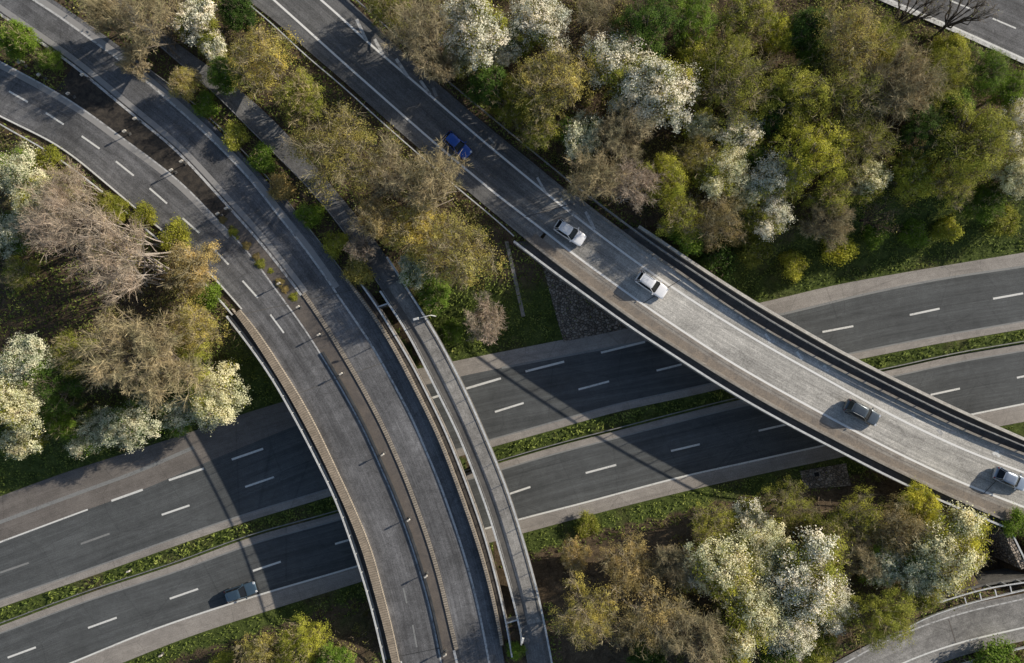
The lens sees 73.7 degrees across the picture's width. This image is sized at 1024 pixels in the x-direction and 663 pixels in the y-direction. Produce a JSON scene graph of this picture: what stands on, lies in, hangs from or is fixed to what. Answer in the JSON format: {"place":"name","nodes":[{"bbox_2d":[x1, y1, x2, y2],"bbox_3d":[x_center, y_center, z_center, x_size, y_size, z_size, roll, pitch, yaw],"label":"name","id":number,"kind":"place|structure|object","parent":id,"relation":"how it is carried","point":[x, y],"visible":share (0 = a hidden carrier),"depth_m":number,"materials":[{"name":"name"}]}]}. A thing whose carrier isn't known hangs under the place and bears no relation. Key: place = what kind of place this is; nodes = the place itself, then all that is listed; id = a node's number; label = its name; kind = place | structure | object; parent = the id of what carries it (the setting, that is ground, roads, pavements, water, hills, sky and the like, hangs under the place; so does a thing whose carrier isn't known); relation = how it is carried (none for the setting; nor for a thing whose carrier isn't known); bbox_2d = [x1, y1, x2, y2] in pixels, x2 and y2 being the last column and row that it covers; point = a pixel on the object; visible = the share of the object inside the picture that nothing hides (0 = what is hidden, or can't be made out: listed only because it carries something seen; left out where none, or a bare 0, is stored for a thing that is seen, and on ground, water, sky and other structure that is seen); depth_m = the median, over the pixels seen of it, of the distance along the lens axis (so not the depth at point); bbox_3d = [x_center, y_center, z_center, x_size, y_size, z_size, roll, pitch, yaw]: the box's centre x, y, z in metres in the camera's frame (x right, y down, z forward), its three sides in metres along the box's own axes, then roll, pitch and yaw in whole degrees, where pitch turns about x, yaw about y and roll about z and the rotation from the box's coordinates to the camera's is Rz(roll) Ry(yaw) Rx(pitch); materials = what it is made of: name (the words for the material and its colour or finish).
{"place":"outdoors","nodes":[
{"label":"outdoors","id":0,"kind":"place"},
{"bbox_2d":[0,0,504,662],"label":"curved road","id":1,"kind":"structure","parent":0,"point":[196,194],"depth_m":88.50,"materials":[{"name":"grey asphalt"}]},
{"bbox_2d":[250,0,588,243],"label":"slip road","id":2,"kind":"structure","parent":0,"point":[511,186],"depth_m":88.50,"materials":[{"name":"grey asphalt"}]},
{"bbox_2d":[0,0,1023,662],"bbox_3d":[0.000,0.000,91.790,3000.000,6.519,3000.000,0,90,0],"label":"ground","id":3,"kind":"structure","parent":0,"point":[550,572],"depth_m":89.83,"materials":[{"name":"green plant"}]},
{"bbox_2d":[0,18,41,64],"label":"tree","id":4,"kind":"object","parent":3,"relation":"on","point":[17,38],"visible":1,"depth_m":84.73,"materials":[{"name":"green plant"}]},
{"bbox_2d":[0,369,49,436],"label":"blossom tree","id":5,"kind":"object","parent":3,"relation":"on","point":[18,397],"visible":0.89,"depth_m":83.85,"materials":[{"name":"white plant"}]},
{"bbox_2d":[0,139,49,200],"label":"blossom tree","id":6,"kind":"object","parent":3,"relation":"on","point":[11,177],"visible":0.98,"depth_m":83.81,"materials":[{"name":"white plant"}]},
{"bbox_2d":[0,416,49,460],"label":"blossom tree","id":7,"kind":"object","parent":3,"relation":"on","point":[16,445],"visible":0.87,"depth_m":88.15,"materials":[{"name":"white plant"}]},
{"bbox_2d":[0,332,68,394],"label":"blossom tree","id":8,"kind":"object","parent":3,"relation":"on","point":[26,358],"visible":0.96,"depth_m":83.50,"materials":[{"name":"white plant"}]},
{"bbox_2d":[30,360,86,417],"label":"tree","id":9,"kind":"object","parent":3,"relation":"on","point":[53,383],"visible":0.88,"depth_m":84.96,"materials":[{"name":"green plant"}]},
{"bbox_2d":[6,175,125,262],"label":"bare tree","id":10,"kind":"object","parent":3,"relation":"on","point":[42,222],"visible":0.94,"depth_m":80.68,"materials":[{"name":"brown plant"}]},
{"bbox_2d":[36,154,102,219],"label":"bare tree","id":11,"kind":"object","parent":3,"relation":"on","point":[73,177],"visible":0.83,"depth_m":82.81,"materials":[{"name":"brown plant"}]},
{"bbox_2d":[46,327,99,379],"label":"tree","id":12,"kind":"object","parent":3,"relation":"on","point":[61,352],"visible":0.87,"depth_m":84.33,"materials":[{"name":"green plant"}]},
{"bbox_2d":[59,405,111,460],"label":"blossom tree","id":13,"kind":"object","parent":3,"relation":"on","point":[82,434],"visible":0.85,"depth_m":89.22,"materials":[{"name":"white plant"}]},
{"bbox_2d":[76,0,130,36],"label":"bare tree","id":14,"kind":"object","parent":3,"relation":"on","point":[101,9],"visible":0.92,"depth_m":83.46,"materials":[{"name":"brown plant"}]},
{"bbox_2d":[55,202,174,311],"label":"bare tree","id":15,"kind":"object","parent":3,"relation":"on","point":[119,271],"visible":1,"depth_m":81.34,"materials":[{"name":"brown plant"}]},
{"bbox_2d":[93,391,166,454],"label":"blossom tree","id":16,"kind":"object","parent":3,"relation":"on","point":[124,424],"visible":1,"depth_m":88.44,"materials":[{"name":"white plant"}]},
{"bbox_2d":[60,297,227,414],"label":"bare tree","id":17,"kind":"object","parent":3,"relation":"on","point":[154,354],"visible":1,"depth_m":82.07,"materials":[{"name":"brown plant"}]},
{"bbox_2d":[104,0,189,62],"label":"bare tree","id":18,"kind":"object","parent":3,"relation":"on","point":[159,5],"visible":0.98,"depth_m":81.98,"materials":[{"name":"brown plant"}]},
{"bbox_2d":[152,393,197,441],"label":"blossom tree","id":19,"kind":"object","parent":3,"relation":"on","point":[175,416],"visible":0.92,"depth_m":90.18,"materials":[{"name":"white plant"}]},
{"bbox_2d":[158,238,220,302],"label":"tree","id":20,"kind":"object","parent":3,"relation":"on","point":[199,269],"visible":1,"depth_m":84.05,"materials":[{"name":"brown plant"}]},
{"bbox_2d":[169,0,220,46],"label":"blossom tree","id":21,"kind":"object","parent":3,"relation":"on","point":[194,19],"visible":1,"depth_m":84.32,"materials":[{"name":"white plant"}]},
{"bbox_2d":[165,290,229,353],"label":"tree","id":22,"kind":"object","parent":3,"relation":"on","point":[198,323],"visible":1,"depth_m":83.60,"materials":[{"name":"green plant"}]},
{"bbox_2d":[184,357,253,436],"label":"blossom tree","id":23,"kind":"object","parent":3,"relation":"on","point":[209,404],"visible":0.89,"depth_m":88.35,"materials":[{"name":"white plant"}]},
{"bbox_2d":[221,20,303,106],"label":"tree","id":24,"kind":"object","parent":3,"relation":"on","point":[268,65],"visible":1,"depth_m":82.19,"materials":[{"name":"green plant"}]},
{"bbox_2d":[271,63,327,134],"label":"tree","id":25,"kind":"object","parent":3,"relation":"on","point":[301,98],"visible":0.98,"depth_m":84.04,"materials":[{"name":"green plant"}]},
{"bbox_2d":[273,610,332,662],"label":"tree","id":26,"kind":"object","parent":3,"relation":"on","point":[305,651],"visible":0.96,"depth_m":87.91,"materials":[{"name":"green plant"}]},
{"bbox_2d":[114,0,550,662],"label":"footpath","id":27,"kind":"structure","parent":3,"relation":"on","point":[262,124],"depth_m":88.50,"materials":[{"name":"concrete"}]},
{"bbox_2d":[277,97,406,208],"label":"tree","id":28,"kind":"object","parent":3,"relation":"on","point":[343,157],"visible":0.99,"depth_m":81.62,"materials":[{"name":"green plant"}]},
{"bbox_2d":[226,278,512,662],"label":"road bridge","id":29,"kind":"structure","parent":3,"relation":"on","point":[366,410],"depth_m":88.50,"materials":[{"name":"concrete"}]},
{"bbox_2d":[354,133,419,205],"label":"bare tree","id":30,"kind":"object","parent":3,"relation":"on","point":[395,188],"visible":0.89,"depth_m":82.61,"materials":[{"name":"brown plant"}]},
{"bbox_2d":[372,0,451,75],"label":"bare tree","id":31,"kind":"object","parent":3,"relation":"on","point":[413,43],"visible":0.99,"depth_m":81.84,"materials":[{"name":"brown plant"}]},
{"bbox_2d":[380,200,453,262],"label":"tree","id":32,"kind":"object","parent":3,"relation":"on","point":[414,232],"visible":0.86,"depth_m":83.52,"materials":[{"name":"green plant"}]},
{"bbox_2d":[387,135,473,224],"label":"bare tree","id":33,"kind":"object","parent":3,"relation":"on","point":[432,184],"visible":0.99,"depth_m":81.62,"materials":[{"name":"brown plant"}]},
{"bbox_2d":[413,208,508,294],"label":"tree","id":34,"kind":"object","parent":3,"relation":"on","point":[460,257],"visible":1,"depth_m":81.89,"materials":[{"name":"green plant"}]},
{"bbox_2d":[379,256,552,662],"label":"footpath bridge","id":35,"kind":"structure","parent":3,"relation":"on","point":[440,368],"depth_m":88.50,"materials":[{"name":"concrete"}]},
{"bbox_2d":[436,0,518,73],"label":"blossom tree","id":36,"kind":"object","parent":3,"relation":"on","point":[474,24],"visible":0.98,"depth_m":82.46,"materials":[{"name":"white plant"}]},
{"bbox_2d":[462,62,508,111],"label":"tree","id":37,"kind":"object","parent":3,"relation":"on","point":[488,82],"visible":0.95,"depth_m":84.38,"materials":[{"name":"green plant"}]},
{"bbox_2d":[479,72,538,129],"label":"tree","id":38,"kind":"object","parent":3,"relation":"on","point":[509,91],"visible":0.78,"depth_m":84.08,"materials":[{"name":"green plant"}]},
{"bbox_2d":[0,0,1023,662],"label":"undergrowth","id":39,"kind":"object","parent":3,"relation":"on","point":[584,104],"visible":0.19,"depth_m":88.35,"materials":[{"name":"green plant"}]},
{"bbox_2d":[0,253,1023,606],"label":"motorway north carriageway","id":40,"kind":"structure","parent":3,"relation":"on","point":[68,527],"depth_m":95.00,"materials":[{"name":"grey asphalt"}]},
{"bbox_2d":[0,344,1023,662],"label":"motorway south carriageway","id":41,"kind":"structure","parent":3,"relation":"on","point":[122,622],"depth_m":95.00,"materials":[{"name":"grey asphalt"}]},
{"bbox_2d":[507,0,575,56],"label":"blossom tree","id":42,"kind":"object","parent":3,"relation":"on","point":[539,28],"visible":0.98,"depth_m":83.27,"materials":[{"name":"white plant"}]},
{"bbox_2d":[510,40,600,133],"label":"tree","id":43,"kind":"object","parent":3,"relation":"on","point":[553,83],"visible":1,"depth_m":81.75,"materials":[{"name":"green plant"}]},
{"bbox_2d":[554,108,606,163],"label":"blossom tree","id":44,"kind":"object","parent":3,"relation":"on","point":[581,131],"visible":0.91,"depth_m":84.26,"materials":[{"name":"white plant"}]},
{"bbox_2d":[543,267,626,340],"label":"stone pitching","id":45,"kind":"object","parent":3,"relation":"on","point":[594,324],"visible":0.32,"depth_m":94.29,"materials":[{"name":"grey stone"}]},
{"bbox_2d":[547,571,627,651],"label":"tree","id":46,"kind":"object","parent":3,"relation":"on","point":[585,609],"visible":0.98,"depth_m":83.00,"materials":[{"name":"green plant"}]},
{"bbox_2d":[559,144,632,207],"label":"bare tree","id":47,"kind":"object","parent":3,"relation":"on","point":[588,178],"visible":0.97,"depth_m":82.35,"materials":[{"name":"brown plant"}]},
{"bbox_2d":[577,28,654,110],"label":"blossom tree","id":48,"kind":"object","parent":3,"relation":"on","point":[617,58],"visible":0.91,"depth_m":82.58,"materials":[{"name":"white plant"}]},
{"bbox_2d":[590,530,653,600],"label":"tree","id":49,"kind":"object","parent":3,"relation":"on","point":[623,557],"visible":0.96,"depth_m":85.85,"materials":[{"name":"brown plant"}]},
{"bbox_2d":[594,96,659,163],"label":"bare tree","id":50,"kind":"object","parent":3,"relation":"on","point":[612,142],"visible":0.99,"depth_m":82.64,"materials":[{"name":"brown plant"}]},
{"bbox_2d":[596,150,666,215],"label":"bare tree","id":51,"kind":"object","parent":3,"relation":"on","point":[635,181],"visible":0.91,"depth_m":82.68,"materials":[{"name":"brown plant"}]},
{"bbox_2d":[605,0,685,58],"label":"tree","id":52,"kind":"object","parent":3,"relation":"on","point":[641,18],"visible":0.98,"depth_m":82.58,"materials":[{"name":"green plant"}]},
{"bbox_2d":[604,574,689,662],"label":"tree","id":53,"kind":"object","parent":3,"relation":"on","point":[642,613],"visible":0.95,"depth_m":82.43,"materials":[{"name":"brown plant"}]},
{"bbox_2d":[618,43,704,136],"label":"blossom tree","id":54,"kind":"object","parent":3,"relation":"on","point":[663,73],"visible":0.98,"depth_m":81.82,"materials":[{"name":"bark"},{"name":"white blossom petals"},{"name":"brown twig"}]},
{"bbox_2d":[636,147,691,212],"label":"tree","id":55,"kind":"object","parent":3,"relation":"on","point":[670,167],"visible":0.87,"depth_m":84.00,"materials":[{"name":"green plant"}]},
{"bbox_2d":[643,543,698,596],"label":"tree","id":56,"kind":"object","parent":3,"relation":"on","point":[667,559],"visible":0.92,"depth_m":84.78,"materials":[{"name":"brown plant"}]},
{"bbox_2d":[655,193,709,242],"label":"tree","id":57,"kind":"object","parent":3,"relation":"on","point":[679,215],"visible":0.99,"depth_m":84.61,"materials":[{"name":"green plant"}]},
{"bbox_2d":[664,0,720,48],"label":"tree","id":58,"kind":"object","parent":3,"relation":"on","point":[691,7],"visible":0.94,"depth_m":83.61,"materials":[{"name":"green plant"}]},
{"bbox_2d":[647,595,742,662],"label":"bare tree","id":59,"kind":"object","parent":3,"relation":"on","point":[697,626],"visible":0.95,"depth_m":81.62,"materials":[{"name":"brown plant"}]},
{"bbox_2d":[685,499,735,553],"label":"tree","id":60,"kind":"object","parent":3,"relation":"on","point":[707,526],"visible":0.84,"depth_m":87.82,"materials":[{"name":"green plant"}]},
{"bbox_2d":[680,188,747,253],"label":"tree","id":61,"kind":"object","parent":3,"relation":"on","point":[713,225],"visible":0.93,"depth_m":84.04,"materials":[{"name":"green plant"}]},
{"bbox_2d":[688,135,753,204],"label":"blossom tree","id":62,"kind":"object","parent":3,"relation":"on","point":[715,183],"visible":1,"depth_m":83.75,"materials":[{"name":"white plant"}]},
{"bbox_2d":[685,13,756,84],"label":"tree","id":63,"kind":"object","parent":3,"relation":"on","point":[729,41],"visible":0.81,"depth_m":83.51,"materials":[{"name":"green plant"}]},
{"bbox_2d":[682,534,770,615],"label":"blossom tree","id":64,"kind":"object","parent":3,"relation":"on","point":[723,561],"visible":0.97,"depth_m":82.88,"materials":[{"name":"white plant"}]},
{"bbox_2d":[684,35,781,136],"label":"tree","id":65,"kind":"object","parent":3,"relation":"on","point":[724,94],"visible":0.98,"depth_m":81.91,"materials":[{"name":"green plant"}]},
{"bbox_2d":[712,109,766,160],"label":"blossom tree","id":66,"kind":"object","parent":3,"relation":"on","point":[750,139],"visible":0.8,"depth_m":84.20,"materials":[{"name":"white plant"}]},
{"bbox_2d":[718,0,779,56],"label":"tree","id":67,"kind":"object","parent":3,"relation":"on","point":[753,20],"visible":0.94,"depth_m":83.81,"materials":[{"name":"green plant"}]},
{"bbox_2d":[714,568,795,662],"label":"blossom tree","id":68,"kind":"object","parent":3,"relation":"on","point":[747,632],"visible":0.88,"depth_m":82.39,"materials":[{"name":"white plant"}]},
{"bbox_2d":[726,515,796,581],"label":"blossom tree","id":69,"kind":"object","parent":3,"relation":"on","point":[767,546],"visible":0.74,"depth_m":84.00,"materials":[{"name":"white plant"}]},
{"bbox_2d":[737,190,795,241],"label":"blossom tree","id":70,"kind":"object","parent":3,"relation":"on","point":[767,217],"visible":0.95,"depth_m":84.84,"materials":[{"name":"white plant"}]},
{"bbox_2d":[513,189,1023,527],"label":"road bridge","id":71,"kind":"structure","parent":3,"relation":"on","point":[713,328],"depth_m":88.50,"materials":[{"name":"concrete"}]},
{"bbox_2d":[743,146,810,205],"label":"blossom tree","id":72,"kind":"object","parent":3,"relation":"on","point":[773,173],"visible":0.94,"depth_m":83.74,"materials":[{"name":"white plant"}]},
{"bbox_2d":[752,475,820,541],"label":"tree","id":73,"kind":"object","parent":3,"relation":"on","point":[782,503],"visible":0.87,"depth_m":87.83,"materials":[{"name":"green plant"}]},
{"bbox_2d":[765,596,820,660],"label":"blossom tree","id":74,"kind":"object","parent":3,"relation":"on","point":[793,639],"visible":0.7,"depth_m":83.34,"materials":[{"name":"white plant"}]},
{"bbox_2d":[752,54,839,136],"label":"tree","id":75,"kind":"object","parent":3,"relation":"on","point":[792,84],"visible":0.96,"depth_m":82.72,"materials":[{"name":"green plant"}]},
{"bbox_2d":[766,519,853,638],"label":"blossom tree","id":76,"kind":"object","parent":3,"relation":"on","point":[803,583],"visible":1,"depth_m":81.81,"materials":[{"name":"white plant"}]},
{"bbox_2d":[764,110,857,192],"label":"tree","id":77,"kind":"object","parent":3,"relation":"on","point":[812,144],"visible":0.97,"depth_m":82.02,"materials":[{"name":"green plant"}]},
{"bbox_2d":[786,5,835,56],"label":"tree","id":78,"kind":"object","parent":3,"relation":"on","point":[806,24],"visible":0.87,"depth_m":84.18,"materials":[{"name":"green plant"}]},
{"bbox_2d":[797,201,855,252],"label":"bare tree","id":79,"kind":"object","parent":3,"relation":"on","point":[827,223],"visible":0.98,"depth_m":85.65,"materials":[{"name":"brown plant"}]},
{"bbox_2d":[801,170,866,218],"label":"tree","id":80,"kind":"object","parent":3,"relation":"on","point":[825,195],"visible":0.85,"depth_m":84.83,"materials":[{"name":"green plant"}]},
{"bbox_2d":[804,48,895,147],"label":"tree","id":81,"kind":"object","parent":3,"relation":"on","point":[865,90],"visible":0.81,"depth_m":82.16,"materials":[{"name":"green plant"}]},
{"bbox_2d":[812,0,901,86],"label":"tree","id":82,"kind":"object","parent":3,"relation":"on","point":[846,46],"visible":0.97,"depth_m":81.74,"materials":[{"name":"green plant"}]},
{"bbox_2d":[826,485,890,552],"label":"tree","id":83,"kind":"object","parent":3,"relation":"on","point":[872,517],"visible":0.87,"depth_m":85.09,"materials":[{"name":"green plant"}]},
{"bbox_2d":[816,92,902,190],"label":"tree","id":84,"kind":"object","parent":3,"relation":"on","point":[866,147],"visible":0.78,"depth_m":82.40,"materials":[{"name":"green plant"}]},
{"bbox_2d":[841,158,893,206],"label":"blossom tree","id":85,"kind":"object","parent":3,"relation":"on","point":[878,177],"visible":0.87,"depth_m":84.80,"materials":[{"name":"white plant"}]},
{"bbox_2d":[846,583,920,655],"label":"tree","id":86,"kind":"object","parent":3,"relation":"on","point":[897,624],"visible":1,"depth_m":82.78,"materials":[{"name":"green plant"}]},
{"bbox_2d":[855,535,914,588],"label":"blossom tree","id":87,"kind":"object","parent":3,"relation":"on","point":[889,578],"visible":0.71,"depth_m":84.17,"materials":[{"name":"white plant"}]},
{"bbox_2d":[866,492,928,563],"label":"tree","id":88,"kind":"object","parent":3,"relation":"on","point":[889,526],"visible":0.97,"depth_m":83.57,"materials":[{"name":"brown plant"}]},
{"bbox_2d":[859,36,954,123],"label":"bare tree","id":89,"kind":"object","parent":3,"relation":"on","point":[905,92],"visible":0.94,"depth_m":80.96,"materials":[{"name":"brown plant"}]},
{"bbox_2d":[889,144,940,204],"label":"tree","id":90,"kind":"object","parent":3,"relation":"on","point":[911,174],"visible":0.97,"depth_m":84.64,"materials":[{"name":"green plant"}]},
{"bbox_2d":[894,479,943,529],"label":"tree","id":91,"kind":"object","parent":3,"relation":"on","point":[925,498],"visible":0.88,"depth_m":86.16,"materials":[{"name":"yellow plant"}]},
{"bbox_2d":[888,98,956,158],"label":"tree","id":92,"kind":"object","parent":3,"relation":"on","point":[927,123],"visible":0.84,"depth_m":83.67,"materials":[{"name":"green plant"}]},
{"bbox_2d":[892,529,952,600],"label":"blossom tree","id":93,"kind":"object","parent":3,"relation":"on","point":[917,574],"visible":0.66,"depth_m":83.35,"materials":[{"name":"white plant"}]},
{"bbox_2d":[913,46,975,112],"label":"tree","id":94,"kind":"object","parent":3,"relation":"on","point":[958,80],"visible":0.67,"depth_m":83.33,"materials":[{"name":"green plant"}]},
{"bbox_2d":[910,500,1000,607],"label":"blossom tree","id":95,"kind":"object","parent":3,"relation":"on","point":[958,531],"visible":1,"depth_m":81.95,"materials":[{"name":"white plant"}]},
{"bbox_2d":[908,568,1023,626],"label":"railing","id":96,"kind":"object","parent":3,"relation":"on","point":[993,577],"visible":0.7,"depth_m":88.52,"materials":[{"name":"metal"}]},
{"bbox_2d":[925,91,1021,191],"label":"tree","id":97,"kind":"object","parent":3,"relation":"on","point":[992,131],"visible":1,"depth_m":82.01,"materials":[{"name":"green plant"}]},
{"bbox_2d":[957,178,1006,226],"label":"tree","id":98,"kind":"object","parent":3,"relation":"on","point":[987,205],"visible":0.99,"depth_m":87.74,"materials":[{"name":"green plant"}]},
{"bbox_2d":[961,43,1015,100],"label":"tree","id":99,"kind":"object","parent":3,"relation":"on","point":[991,70],"visible":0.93,"depth_m":84.05,"materials":[{"name":"green plant"}]},
{"bbox_2d":[835,593,1023,662],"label":"curved side road","id":100,"kind":"structure","parent":0,"point":[950,634],"depth_m":88.50,"materials":[{"name":"grey asphalt"}]},
{"bbox_2d":[880,0,1023,62],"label":"corner road","id":101,"kind":"structure","parent":0,"point":[1006,31],"depth_m":88.50,"materials":[{"name":"grey asphalt"}]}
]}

